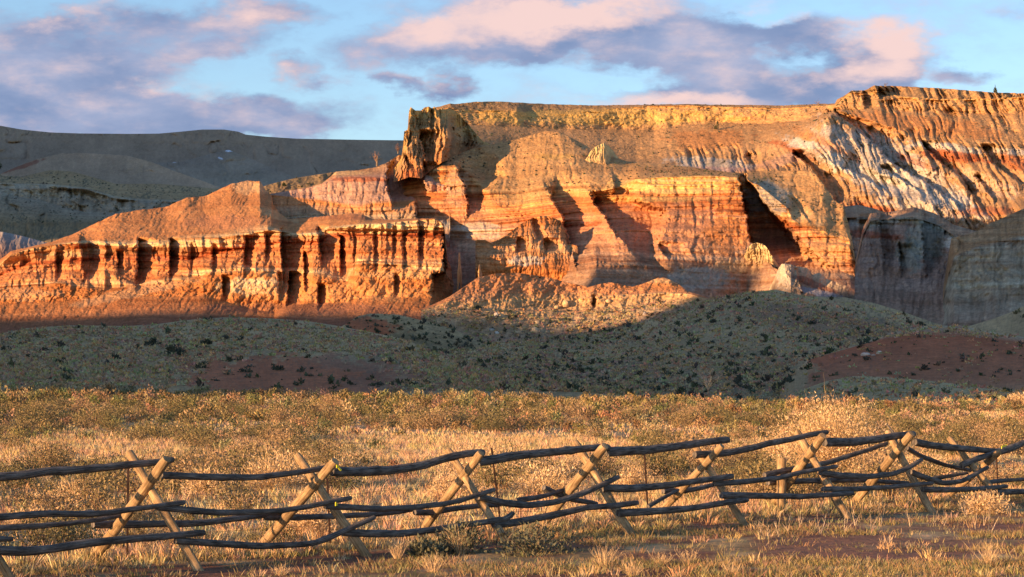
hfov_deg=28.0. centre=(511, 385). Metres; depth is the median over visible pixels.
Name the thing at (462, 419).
sagebrush
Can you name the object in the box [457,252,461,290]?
rock pinnacle
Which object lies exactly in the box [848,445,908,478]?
sagebrush
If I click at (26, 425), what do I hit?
sagebrush
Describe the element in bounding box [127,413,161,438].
sagebrush
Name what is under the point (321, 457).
sagebrush
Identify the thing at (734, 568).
straw clump
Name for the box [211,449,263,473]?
sagebrush
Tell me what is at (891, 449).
sagebrush
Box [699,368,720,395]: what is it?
bare tree
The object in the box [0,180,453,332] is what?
red butte
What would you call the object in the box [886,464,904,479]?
sagebrush
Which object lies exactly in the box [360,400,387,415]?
sagebrush
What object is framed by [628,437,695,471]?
sagebrush
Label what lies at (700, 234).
central hill
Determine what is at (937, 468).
sagebrush
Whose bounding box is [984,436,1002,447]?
sagebrush
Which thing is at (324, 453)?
sagebrush
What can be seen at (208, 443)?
sagebrush
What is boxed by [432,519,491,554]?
verge bush
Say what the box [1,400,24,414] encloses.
sagebrush
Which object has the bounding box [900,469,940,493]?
sagebrush
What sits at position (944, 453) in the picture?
sagebrush
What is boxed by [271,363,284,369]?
dark shrub
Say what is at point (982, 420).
sagebrush
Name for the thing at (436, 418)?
sagebrush
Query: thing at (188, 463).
sagebrush
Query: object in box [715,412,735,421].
sagebrush
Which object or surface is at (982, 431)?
sagebrush
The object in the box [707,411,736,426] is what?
sagebrush
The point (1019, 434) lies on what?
sagebrush
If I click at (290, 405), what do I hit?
sagebrush
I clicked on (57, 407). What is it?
sagebrush
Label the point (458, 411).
sagebrush
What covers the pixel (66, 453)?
sagebrush
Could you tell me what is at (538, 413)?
sagebrush
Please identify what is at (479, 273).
rock pinnacle
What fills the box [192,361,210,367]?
dark shrub
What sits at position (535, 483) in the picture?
pale shrub
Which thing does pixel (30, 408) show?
sagebrush
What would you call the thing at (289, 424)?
sagebrush
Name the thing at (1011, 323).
foothill
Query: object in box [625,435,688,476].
sagebrush
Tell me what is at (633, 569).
straw clump
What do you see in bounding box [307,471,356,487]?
sagebrush
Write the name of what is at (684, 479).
sagebrush
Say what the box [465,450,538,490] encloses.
sagebrush
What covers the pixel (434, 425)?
sagebrush
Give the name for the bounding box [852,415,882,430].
sagebrush
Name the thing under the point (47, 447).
sagebrush
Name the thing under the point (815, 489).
sagebrush
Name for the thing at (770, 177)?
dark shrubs
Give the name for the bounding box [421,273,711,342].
ridge
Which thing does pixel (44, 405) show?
sagebrush
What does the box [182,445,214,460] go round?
sagebrush
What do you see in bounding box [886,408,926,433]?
sagebrush
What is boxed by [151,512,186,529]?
sagebrush
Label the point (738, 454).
sagebrush
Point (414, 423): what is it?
sagebrush
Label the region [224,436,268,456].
sagebrush
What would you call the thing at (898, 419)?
sagebrush
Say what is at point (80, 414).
sagebrush
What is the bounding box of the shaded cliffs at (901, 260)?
[855,207,975,324]
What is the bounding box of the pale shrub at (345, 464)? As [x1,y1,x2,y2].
[334,457,365,466]
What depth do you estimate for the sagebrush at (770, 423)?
88.53 m
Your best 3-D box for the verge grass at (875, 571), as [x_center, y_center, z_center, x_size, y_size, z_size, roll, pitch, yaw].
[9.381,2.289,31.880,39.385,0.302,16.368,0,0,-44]
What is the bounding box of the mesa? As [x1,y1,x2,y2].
[435,85,1023,230]
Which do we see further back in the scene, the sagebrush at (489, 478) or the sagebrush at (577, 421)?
the sagebrush at (577, 421)
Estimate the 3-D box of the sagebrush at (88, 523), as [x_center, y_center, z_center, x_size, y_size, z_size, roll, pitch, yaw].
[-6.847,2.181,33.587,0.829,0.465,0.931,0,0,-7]
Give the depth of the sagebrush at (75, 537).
30.39 m
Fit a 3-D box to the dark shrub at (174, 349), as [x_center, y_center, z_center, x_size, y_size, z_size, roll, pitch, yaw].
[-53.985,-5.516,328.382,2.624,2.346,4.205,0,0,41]
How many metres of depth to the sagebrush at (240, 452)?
51.53 m
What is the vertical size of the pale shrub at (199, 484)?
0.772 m
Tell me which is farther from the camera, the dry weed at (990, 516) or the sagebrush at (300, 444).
the sagebrush at (300, 444)
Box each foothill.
[0,317,657,399]
[441,290,943,401]
[967,306,1023,336]
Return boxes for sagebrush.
[0,421,23,433]
[0,423,32,449]
[0,456,30,487]
[0,460,48,490]
[0,463,17,494]
[0,486,46,509]
[0,522,16,545]
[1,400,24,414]
[3,502,80,545]
[4,405,58,430]
[4,479,95,522]
[8,401,53,420]
[8,418,40,432]
[8,452,42,469]
[12,434,74,466]
[12,478,44,489]
[14,402,51,417]
[18,401,46,411]
[21,486,91,520]
[22,398,57,409]
[22,399,54,413]
[28,406,68,431]
[28,432,78,467]
[29,477,59,492]
[33,446,78,467]
[38,395,64,406]
[40,504,105,544]
[43,443,81,465]
[48,398,78,411]
[52,463,137,509]
[57,451,135,480]
[62,475,106,491]
[65,411,91,425]
[66,412,95,428]
[70,394,100,409]
[73,452,134,487]
[75,505,112,531]
[79,398,112,413]
[82,404,111,419]
[84,405,118,422]
[88,412,135,433]
[92,406,118,426]
[99,448,185,495]
[102,528,156,545]
[105,491,147,517]
[108,506,151,520]
[109,398,136,417]
[111,406,134,418]
[117,502,157,519]
[119,400,152,421]
[124,427,157,442]
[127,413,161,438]
[134,421,168,439]
[141,421,184,440]
[143,404,176,420]
[146,451,194,472]
[147,527,170,540]
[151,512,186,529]
[153,528,191,547]
[154,449,189,469]
[155,444,236,489]
[157,394,195,409]
[161,419,188,433]
[162,394,201,416]
[162,411,213,441]
[165,398,198,416]
[168,403,191,419]
[170,458,247,494]
[174,431,212,448]
[180,415,234,445]
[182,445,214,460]
[191,448,240,482]
[192,420,219,438]
[192,452,241,473]
[194,534,223,539]
[195,433,221,450]
[199,469,273,508]
[205,446,232,463]
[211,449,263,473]
[217,401,243,418]
[220,395,247,414]
[220,419,265,439]
[221,439,277,467]
[221,501,250,521]
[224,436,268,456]
[239,404,267,414]
[241,421,280,438]
[243,436,310,478]
[243,530,265,541]
[244,405,274,420]
[244,417,302,440]
[247,417,274,434]
[251,521,303,541]
[254,422,293,438]
[257,422,312,446]
[257,423,287,440]
[260,402,297,420]
[272,441,311,463]
[273,430,320,453]
[277,418,309,436]
[280,402,309,418]
[284,398,306,413]
[292,399,309,412]
[297,410,321,423]
[298,410,340,435]
[303,440,347,465]
[306,458,373,491]
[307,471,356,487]
[308,399,350,420]
[308,450,337,462]
[311,398,337,412]
[317,439,344,453]
[317,447,383,466]
[320,410,352,428]
[321,392,346,408]
[342,395,368,409]
[357,407,390,425]
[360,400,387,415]
[394,406,426,425]
[396,414,426,428]
[402,403,438,427]
[417,404,458,428]
[420,409,451,427]
[440,397,465,415]
[445,406,473,420]
[449,408,474,427]
[463,400,486,408]
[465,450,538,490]
[469,415,517,432]
[470,403,500,423]
[470,412,504,429]
[481,405,514,423]
[483,407,525,428]
[493,440,536,476]
[497,409,527,425]
[499,396,520,410]
[520,411,557,429]
[523,404,561,425]
[524,444,562,472]
[527,398,557,415]
[548,456,605,479]
[559,411,593,428]
[561,399,584,417]
[574,451,636,478]
[576,419,611,437]
[591,453,616,467]
[618,404,647,422]
[618,460,667,481]
[622,424,665,442]
[622,431,672,461]
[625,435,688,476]
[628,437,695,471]
[629,426,654,440]
[638,429,671,445]
[649,423,681,443]
[661,425,725,465]
[665,473,712,491]
[666,405,696,419]
[666,411,702,426]
[672,404,698,422]
[681,485,710,501]
[687,401,713,416]
[701,402,731,419]
[703,464,737,483]
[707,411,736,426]
[711,453,755,473]
[715,405,736,417]
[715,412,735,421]
[715,440,769,464]
[717,422,756,439]
[717,450,775,479]
[718,441,759,465]
[723,463,759,478]
[725,445,775,466]
[726,453,806,502]
[729,409,765,427]
[730,423,761,437]
[732,451,817,491]
[744,483,775,502]
[758,406,793,426]
[762,410,794,435]
[765,425,788,439]
[769,415,810,436]
[786,456,853,499]
[792,411,810,427]
[807,456,855,486]
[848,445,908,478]
[849,411,884,423]
[850,461,913,496]
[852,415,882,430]
[864,406,895,425]
[877,418,919,441]
[878,424,912,440]
[885,415,915,425]
[885,442,911,456]
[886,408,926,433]
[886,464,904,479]
[892,451,963,479]
[896,413,933,434]
[898,468,928,481]
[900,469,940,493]
[906,429,924,442]
[919,424,961,443]
[919,434,958,453]
[920,425,972,442]
[934,436,970,458]
[938,417,977,432]
[940,426,984,446]
[945,417,972,436]
[948,422,973,433]
[949,414,984,425]
[955,453,1023,483]
[958,422,995,442]
[959,413,994,433]
[967,415,996,430]
[969,417,1011,438]
[969,423,1009,442]
[976,427,1016,447]
[978,418,1020,432]
[979,434,1018,452]
[981,427,1023,456]
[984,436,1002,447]
[985,423,1023,441]
[991,418,1020,431]
[992,426,1023,454]
[993,410,1021,425]
[1002,470,1023,488]
[1004,419,1023,440]
[1013,416,1023,432]
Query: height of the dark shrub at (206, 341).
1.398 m
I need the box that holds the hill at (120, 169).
[1,153,220,188]
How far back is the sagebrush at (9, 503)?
38.06 m
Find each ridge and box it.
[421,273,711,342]
[769,263,854,298]
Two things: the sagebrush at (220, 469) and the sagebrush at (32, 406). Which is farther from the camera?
the sagebrush at (32, 406)
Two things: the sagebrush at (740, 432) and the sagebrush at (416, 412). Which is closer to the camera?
the sagebrush at (740, 432)
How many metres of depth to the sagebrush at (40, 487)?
42.49 m
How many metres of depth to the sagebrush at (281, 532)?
30.96 m
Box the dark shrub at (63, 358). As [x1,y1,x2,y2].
[53,357,67,363]
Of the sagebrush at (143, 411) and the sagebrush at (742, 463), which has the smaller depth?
the sagebrush at (742, 463)
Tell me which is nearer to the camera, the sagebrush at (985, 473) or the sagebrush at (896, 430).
the sagebrush at (985, 473)
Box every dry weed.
[754,516,772,538]
[815,505,827,533]
[870,503,888,526]
[961,500,976,528]
[984,499,1002,533]
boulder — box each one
[531,327,538,332]
[562,300,568,307]
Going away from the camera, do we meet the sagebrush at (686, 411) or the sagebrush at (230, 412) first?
the sagebrush at (230, 412)
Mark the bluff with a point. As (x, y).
(62, 225)
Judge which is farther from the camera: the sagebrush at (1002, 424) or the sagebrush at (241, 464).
the sagebrush at (1002, 424)
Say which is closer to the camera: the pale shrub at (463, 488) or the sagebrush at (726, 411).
the pale shrub at (463, 488)
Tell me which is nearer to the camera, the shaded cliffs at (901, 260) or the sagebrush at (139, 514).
the sagebrush at (139, 514)
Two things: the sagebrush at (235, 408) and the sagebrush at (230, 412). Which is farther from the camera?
the sagebrush at (235, 408)
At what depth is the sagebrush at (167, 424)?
76.70 m
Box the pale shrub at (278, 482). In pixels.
[221,439,329,491]
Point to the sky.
(297, 69)
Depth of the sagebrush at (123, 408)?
98.92 m
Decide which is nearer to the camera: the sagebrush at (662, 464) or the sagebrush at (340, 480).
the sagebrush at (340, 480)
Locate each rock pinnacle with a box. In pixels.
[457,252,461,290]
[477,264,481,277]
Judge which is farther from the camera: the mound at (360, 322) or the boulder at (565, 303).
the boulder at (565, 303)
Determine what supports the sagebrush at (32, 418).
on the ground at (823, 542)
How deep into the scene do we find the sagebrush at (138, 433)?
70.09 m
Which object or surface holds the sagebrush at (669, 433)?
on the ground at (823, 542)
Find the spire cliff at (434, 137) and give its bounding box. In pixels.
[394,107,489,181]
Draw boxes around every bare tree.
[369,151,379,166]
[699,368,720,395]
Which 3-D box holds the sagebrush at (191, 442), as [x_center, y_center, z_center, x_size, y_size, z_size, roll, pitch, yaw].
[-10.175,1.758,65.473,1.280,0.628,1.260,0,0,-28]
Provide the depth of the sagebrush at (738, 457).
55.58 m
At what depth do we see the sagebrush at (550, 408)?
110.95 m
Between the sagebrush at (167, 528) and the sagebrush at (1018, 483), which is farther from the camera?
the sagebrush at (1018, 483)
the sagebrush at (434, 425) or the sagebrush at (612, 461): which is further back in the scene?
the sagebrush at (434, 425)
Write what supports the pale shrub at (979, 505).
on the ground at (823, 542)
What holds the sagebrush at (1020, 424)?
on the ground at (823, 542)
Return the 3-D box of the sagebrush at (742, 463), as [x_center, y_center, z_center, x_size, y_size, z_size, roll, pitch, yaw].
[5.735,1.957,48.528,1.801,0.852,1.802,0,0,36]
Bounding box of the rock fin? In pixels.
[586,143,617,164]
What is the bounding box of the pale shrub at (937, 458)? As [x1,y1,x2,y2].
[899,449,957,474]
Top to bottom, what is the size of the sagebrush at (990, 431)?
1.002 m
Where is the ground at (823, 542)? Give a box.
[0,395,1023,576]
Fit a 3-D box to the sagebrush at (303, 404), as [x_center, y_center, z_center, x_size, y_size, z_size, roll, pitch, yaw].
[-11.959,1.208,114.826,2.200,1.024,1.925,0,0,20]
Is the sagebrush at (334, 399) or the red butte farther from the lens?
the red butte
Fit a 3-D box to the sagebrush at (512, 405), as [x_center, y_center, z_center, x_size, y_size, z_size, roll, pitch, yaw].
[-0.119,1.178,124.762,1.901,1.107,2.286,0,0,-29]
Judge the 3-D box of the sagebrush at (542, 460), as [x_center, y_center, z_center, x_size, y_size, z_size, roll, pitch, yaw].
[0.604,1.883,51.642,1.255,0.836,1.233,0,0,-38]
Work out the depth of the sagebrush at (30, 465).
50.42 m
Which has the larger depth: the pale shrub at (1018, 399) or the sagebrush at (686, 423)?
the pale shrub at (1018, 399)
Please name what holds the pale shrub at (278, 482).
on the ground at (823, 542)
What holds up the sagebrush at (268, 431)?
on the ground at (823, 542)
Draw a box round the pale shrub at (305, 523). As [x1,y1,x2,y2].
[279,501,340,535]
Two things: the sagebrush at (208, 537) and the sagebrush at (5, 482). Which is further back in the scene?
the sagebrush at (5, 482)
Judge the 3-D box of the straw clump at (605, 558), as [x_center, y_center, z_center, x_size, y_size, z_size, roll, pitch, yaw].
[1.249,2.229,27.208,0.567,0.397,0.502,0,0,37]
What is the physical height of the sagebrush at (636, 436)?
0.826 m
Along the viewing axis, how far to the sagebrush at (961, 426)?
85.50 m
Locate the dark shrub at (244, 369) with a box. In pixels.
[237,366,252,371]
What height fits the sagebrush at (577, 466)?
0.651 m
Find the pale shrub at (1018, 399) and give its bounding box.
[1007,392,1023,408]
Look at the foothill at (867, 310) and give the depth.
533.59 m
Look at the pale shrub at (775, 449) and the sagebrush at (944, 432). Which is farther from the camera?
the sagebrush at (944, 432)
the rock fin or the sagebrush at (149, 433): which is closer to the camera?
the sagebrush at (149, 433)
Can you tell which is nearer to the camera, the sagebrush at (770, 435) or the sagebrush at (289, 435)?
the sagebrush at (289, 435)
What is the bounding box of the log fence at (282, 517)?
[0,424,1023,576]
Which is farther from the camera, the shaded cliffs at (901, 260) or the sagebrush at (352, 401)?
the shaded cliffs at (901, 260)
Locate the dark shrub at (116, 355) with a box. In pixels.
[110,353,121,358]
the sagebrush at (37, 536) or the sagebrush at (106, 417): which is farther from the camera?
the sagebrush at (106, 417)
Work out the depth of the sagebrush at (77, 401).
113.09 m
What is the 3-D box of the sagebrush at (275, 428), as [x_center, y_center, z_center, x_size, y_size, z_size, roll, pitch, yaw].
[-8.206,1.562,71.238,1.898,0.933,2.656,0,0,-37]
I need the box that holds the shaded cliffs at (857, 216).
[843,205,882,260]
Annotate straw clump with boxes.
[268,564,292,575]
[377,536,414,558]
[408,552,454,571]
[513,509,558,533]
[590,540,629,566]
[620,559,649,575]
[650,549,675,564]
[674,546,700,563]
[720,559,744,575]
[963,533,1001,565]
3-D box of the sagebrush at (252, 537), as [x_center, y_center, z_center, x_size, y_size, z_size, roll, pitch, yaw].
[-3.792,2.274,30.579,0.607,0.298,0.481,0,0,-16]
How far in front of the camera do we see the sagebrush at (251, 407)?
106.79 m
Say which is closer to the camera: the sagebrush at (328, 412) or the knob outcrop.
the sagebrush at (328, 412)
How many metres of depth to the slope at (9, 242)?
1119.27 m
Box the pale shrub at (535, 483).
[498,458,595,498]
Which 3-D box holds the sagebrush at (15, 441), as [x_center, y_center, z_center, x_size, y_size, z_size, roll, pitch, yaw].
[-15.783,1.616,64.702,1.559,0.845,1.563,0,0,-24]
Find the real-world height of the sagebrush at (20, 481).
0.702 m
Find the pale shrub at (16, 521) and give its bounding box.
[2,503,67,527]
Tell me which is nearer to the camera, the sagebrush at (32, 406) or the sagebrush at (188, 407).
the sagebrush at (32, 406)
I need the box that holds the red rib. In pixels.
[475,216,578,280]
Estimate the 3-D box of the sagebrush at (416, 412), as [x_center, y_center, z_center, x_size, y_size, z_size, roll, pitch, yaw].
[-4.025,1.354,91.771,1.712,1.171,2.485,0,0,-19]
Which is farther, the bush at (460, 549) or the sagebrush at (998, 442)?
the sagebrush at (998, 442)
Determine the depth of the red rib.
869.96 m
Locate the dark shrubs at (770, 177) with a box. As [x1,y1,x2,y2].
[0,90,1023,257]
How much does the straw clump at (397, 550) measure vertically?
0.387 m
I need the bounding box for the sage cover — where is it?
[0,289,1023,407]
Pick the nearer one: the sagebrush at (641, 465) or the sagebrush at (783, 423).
the sagebrush at (641, 465)
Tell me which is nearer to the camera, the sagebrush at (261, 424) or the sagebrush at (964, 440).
the sagebrush at (964, 440)
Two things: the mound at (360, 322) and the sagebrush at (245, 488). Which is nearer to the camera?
the sagebrush at (245, 488)
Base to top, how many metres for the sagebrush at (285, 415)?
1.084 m
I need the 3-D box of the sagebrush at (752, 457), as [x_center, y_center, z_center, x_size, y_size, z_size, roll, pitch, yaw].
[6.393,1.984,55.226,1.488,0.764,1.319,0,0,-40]
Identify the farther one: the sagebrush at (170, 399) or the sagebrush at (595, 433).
the sagebrush at (170, 399)
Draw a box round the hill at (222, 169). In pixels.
[155,150,294,187]
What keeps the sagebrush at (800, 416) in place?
on the ground at (823, 542)
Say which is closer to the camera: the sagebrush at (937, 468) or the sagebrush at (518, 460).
the sagebrush at (937, 468)
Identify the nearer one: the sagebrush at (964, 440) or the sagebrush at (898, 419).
the sagebrush at (964, 440)
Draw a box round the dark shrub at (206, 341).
[200,339,212,344]
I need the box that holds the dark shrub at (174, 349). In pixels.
[165,344,185,356]
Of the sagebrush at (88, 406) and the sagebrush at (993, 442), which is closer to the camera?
the sagebrush at (993, 442)
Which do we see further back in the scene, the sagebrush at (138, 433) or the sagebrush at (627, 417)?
the sagebrush at (627, 417)
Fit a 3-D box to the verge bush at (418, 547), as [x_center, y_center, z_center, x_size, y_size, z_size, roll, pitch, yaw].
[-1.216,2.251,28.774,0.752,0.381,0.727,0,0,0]
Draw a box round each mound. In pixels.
[341,313,485,349]
[779,325,1023,399]
[796,376,1023,407]
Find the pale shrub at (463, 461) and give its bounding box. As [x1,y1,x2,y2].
[428,432,553,481]
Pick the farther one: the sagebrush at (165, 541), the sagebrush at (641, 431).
the sagebrush at (641, 431)
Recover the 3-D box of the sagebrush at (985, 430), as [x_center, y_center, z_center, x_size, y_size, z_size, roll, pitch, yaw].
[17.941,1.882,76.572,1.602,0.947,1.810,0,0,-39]
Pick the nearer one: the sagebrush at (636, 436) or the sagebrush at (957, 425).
the sagebrush at (636, 436)
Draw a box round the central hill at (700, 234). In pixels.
[402,131,855,298]
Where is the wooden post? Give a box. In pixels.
[777,458,786,509]
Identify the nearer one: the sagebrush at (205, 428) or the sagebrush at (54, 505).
the sagebrush at (54, 505)
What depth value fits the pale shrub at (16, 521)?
33.70 m
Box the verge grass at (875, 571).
[0,491,1023,576]
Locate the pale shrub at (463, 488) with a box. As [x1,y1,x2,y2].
[423,467,487,499]
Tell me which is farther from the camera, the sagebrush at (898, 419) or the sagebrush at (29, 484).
the sagebrush at (898, 419)
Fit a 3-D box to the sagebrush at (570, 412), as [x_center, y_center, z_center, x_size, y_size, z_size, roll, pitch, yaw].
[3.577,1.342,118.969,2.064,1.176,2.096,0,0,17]
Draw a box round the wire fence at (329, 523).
[4,448,1023,555]
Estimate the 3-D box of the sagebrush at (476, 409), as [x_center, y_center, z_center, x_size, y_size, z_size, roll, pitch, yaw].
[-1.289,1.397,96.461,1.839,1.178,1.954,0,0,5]
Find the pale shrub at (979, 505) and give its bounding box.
[953,489,1019,514]
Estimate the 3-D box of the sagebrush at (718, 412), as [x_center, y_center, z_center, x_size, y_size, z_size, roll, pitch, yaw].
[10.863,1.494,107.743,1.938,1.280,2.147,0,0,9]
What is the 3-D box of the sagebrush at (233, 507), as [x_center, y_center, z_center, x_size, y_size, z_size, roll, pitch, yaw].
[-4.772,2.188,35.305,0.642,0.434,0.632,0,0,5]
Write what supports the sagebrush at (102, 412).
on the ground at (823, 542)
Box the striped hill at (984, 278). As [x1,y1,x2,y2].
[942,209,1023,325]
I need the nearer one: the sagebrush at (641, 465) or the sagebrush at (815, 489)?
the sagebrush at (815, 489)
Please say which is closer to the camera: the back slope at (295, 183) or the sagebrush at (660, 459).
the sagebrush at (660, 459)
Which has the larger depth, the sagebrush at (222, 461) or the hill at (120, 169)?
the hill at (120, 169)
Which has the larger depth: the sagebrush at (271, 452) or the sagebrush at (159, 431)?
the sagebrush at (159, 431)
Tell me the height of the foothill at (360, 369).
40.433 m
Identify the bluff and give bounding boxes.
[0,170,218,242]
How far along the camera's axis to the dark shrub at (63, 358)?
307.31 m
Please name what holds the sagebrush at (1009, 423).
on the ground at (823, 542)
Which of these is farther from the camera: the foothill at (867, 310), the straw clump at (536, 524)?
the foothill at (867, 310)
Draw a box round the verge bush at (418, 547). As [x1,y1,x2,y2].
[400,533,451,556]
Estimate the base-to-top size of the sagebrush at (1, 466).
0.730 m
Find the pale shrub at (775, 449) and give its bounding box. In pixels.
[759,431,798,456]
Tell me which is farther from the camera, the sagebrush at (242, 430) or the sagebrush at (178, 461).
the sagebrush at (242, 430)
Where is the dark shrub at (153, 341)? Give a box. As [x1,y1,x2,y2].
[144,337,161,345]
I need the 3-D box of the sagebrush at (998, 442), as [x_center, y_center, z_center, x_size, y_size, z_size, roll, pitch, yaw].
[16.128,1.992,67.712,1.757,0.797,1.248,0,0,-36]
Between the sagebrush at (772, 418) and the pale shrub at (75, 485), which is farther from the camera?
the sagebrush at (772, 418)
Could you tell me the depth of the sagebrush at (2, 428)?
73.86 m
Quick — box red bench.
[271,155,449,246]
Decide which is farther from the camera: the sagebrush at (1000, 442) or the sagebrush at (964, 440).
the sagebrush at (964, 440)
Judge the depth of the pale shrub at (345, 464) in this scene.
49.92 m
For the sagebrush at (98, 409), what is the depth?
92.83 m
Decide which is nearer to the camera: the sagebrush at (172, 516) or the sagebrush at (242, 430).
the sagebrush at (172, 516)
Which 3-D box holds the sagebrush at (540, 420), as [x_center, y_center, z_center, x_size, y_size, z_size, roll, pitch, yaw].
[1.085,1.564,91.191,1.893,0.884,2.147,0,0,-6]
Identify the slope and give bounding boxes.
[0,231,45,258]
[264,170,350,193]
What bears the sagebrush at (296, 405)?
on the ground at (823, 542)
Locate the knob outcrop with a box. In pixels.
[744,243,778,267]
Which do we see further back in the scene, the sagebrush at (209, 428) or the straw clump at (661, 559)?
the sagebrush at (209, 428)
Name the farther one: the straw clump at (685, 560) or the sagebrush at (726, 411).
the sagebrush at (726, 411)
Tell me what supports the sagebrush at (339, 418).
on the ground at (823, 542)
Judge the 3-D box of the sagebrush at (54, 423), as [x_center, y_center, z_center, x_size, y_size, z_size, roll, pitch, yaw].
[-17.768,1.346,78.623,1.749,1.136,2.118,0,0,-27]
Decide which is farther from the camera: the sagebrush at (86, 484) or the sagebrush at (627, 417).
the sagebrush at (627, 417)
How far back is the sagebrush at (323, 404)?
111.07 m
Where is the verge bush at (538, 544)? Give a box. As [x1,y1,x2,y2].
[494,520,583,556]
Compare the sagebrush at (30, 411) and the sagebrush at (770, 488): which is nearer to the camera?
the sagebrush at (770, 488)
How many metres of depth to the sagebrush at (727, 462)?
52.90 m
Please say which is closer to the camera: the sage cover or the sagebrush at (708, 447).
the sagebrush at (708, 447)
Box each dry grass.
[0,427,1023,573]
[1,392,1023,450]
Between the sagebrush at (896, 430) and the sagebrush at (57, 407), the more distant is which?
the sagebrush at (57, 407)
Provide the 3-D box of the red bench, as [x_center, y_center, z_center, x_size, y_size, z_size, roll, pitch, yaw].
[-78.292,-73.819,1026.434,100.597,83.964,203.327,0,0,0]
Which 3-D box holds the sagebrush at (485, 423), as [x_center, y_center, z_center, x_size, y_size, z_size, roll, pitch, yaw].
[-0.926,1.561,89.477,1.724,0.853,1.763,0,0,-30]
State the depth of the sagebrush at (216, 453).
53.67 m
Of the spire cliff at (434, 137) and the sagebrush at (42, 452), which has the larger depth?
the spire cliff at (434, 137)
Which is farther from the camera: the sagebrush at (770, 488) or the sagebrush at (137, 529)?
the sagebrush at (770, 488)
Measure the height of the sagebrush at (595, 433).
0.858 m
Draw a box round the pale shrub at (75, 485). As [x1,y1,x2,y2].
[50,474,101,501]
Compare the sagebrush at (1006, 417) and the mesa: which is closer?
the sagebrush at (1006, 417)
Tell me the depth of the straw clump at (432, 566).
26.39 m
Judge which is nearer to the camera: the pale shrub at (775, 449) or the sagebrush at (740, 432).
the pale shrub at (775, 449)
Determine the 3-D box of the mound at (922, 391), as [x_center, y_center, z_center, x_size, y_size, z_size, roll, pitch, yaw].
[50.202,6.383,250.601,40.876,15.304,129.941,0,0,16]
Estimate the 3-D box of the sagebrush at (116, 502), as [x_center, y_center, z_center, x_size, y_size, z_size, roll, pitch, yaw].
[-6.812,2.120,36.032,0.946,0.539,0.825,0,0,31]
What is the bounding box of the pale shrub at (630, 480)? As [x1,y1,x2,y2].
[612,464,658,484]
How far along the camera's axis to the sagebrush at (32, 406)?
97.77 m
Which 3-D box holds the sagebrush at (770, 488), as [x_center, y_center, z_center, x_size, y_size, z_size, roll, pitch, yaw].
[5.045,1.842,40.477,1.796,1.076,2.195,0,0,-1]
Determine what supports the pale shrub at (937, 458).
on the ground at (823, 542)
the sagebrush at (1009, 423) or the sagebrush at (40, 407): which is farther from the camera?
the sagebrush at (40, 407)
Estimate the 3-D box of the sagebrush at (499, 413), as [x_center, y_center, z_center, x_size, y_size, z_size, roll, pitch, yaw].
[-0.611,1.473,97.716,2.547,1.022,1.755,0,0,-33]
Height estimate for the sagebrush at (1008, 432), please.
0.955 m
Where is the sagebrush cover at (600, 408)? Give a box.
[0,381,1023,534]
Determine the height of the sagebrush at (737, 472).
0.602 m
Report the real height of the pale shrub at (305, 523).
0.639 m
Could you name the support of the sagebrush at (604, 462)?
on the ground at (823, 542)
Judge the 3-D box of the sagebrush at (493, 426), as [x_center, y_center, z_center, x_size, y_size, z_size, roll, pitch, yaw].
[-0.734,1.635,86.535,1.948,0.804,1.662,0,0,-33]
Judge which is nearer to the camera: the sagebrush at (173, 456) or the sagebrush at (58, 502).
the sagebrush at (58, 502)
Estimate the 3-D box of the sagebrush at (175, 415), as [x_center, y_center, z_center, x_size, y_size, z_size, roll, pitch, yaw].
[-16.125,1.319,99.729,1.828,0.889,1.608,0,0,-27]
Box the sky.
[0,0,1023,139]
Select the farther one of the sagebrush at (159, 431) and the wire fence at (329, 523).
the sagebrush at (159, 431)
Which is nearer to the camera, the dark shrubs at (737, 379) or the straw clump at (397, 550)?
the straw clump at (397, 550)
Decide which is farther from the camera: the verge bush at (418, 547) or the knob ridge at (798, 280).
the knob ridge at (798, 280)
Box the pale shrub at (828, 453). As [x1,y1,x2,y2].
[760,374,904,471]
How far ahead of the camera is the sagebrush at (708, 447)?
57.13 m
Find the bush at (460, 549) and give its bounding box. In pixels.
[444,521,481,554]
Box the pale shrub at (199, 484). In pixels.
[178,464,236,497]
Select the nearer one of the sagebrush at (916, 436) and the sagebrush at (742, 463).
the sagebrush at (742, 463)
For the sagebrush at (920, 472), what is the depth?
47.34 m
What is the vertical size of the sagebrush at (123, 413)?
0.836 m
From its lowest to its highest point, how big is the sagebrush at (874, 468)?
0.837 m
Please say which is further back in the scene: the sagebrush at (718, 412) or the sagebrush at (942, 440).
the sagebrush at (718, 412)
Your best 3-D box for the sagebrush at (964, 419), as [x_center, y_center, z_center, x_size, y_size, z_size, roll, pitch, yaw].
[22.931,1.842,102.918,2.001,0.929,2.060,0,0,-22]
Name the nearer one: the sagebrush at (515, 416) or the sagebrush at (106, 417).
the sagebrush at (106, 417)
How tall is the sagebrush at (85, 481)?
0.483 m
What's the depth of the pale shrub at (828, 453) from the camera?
54.69 m
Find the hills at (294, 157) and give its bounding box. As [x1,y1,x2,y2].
[0,126,402,177]
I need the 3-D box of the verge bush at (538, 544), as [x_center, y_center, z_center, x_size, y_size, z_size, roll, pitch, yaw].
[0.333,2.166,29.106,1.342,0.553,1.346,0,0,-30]
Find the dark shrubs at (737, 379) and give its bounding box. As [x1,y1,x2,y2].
[7,290,1023,403]

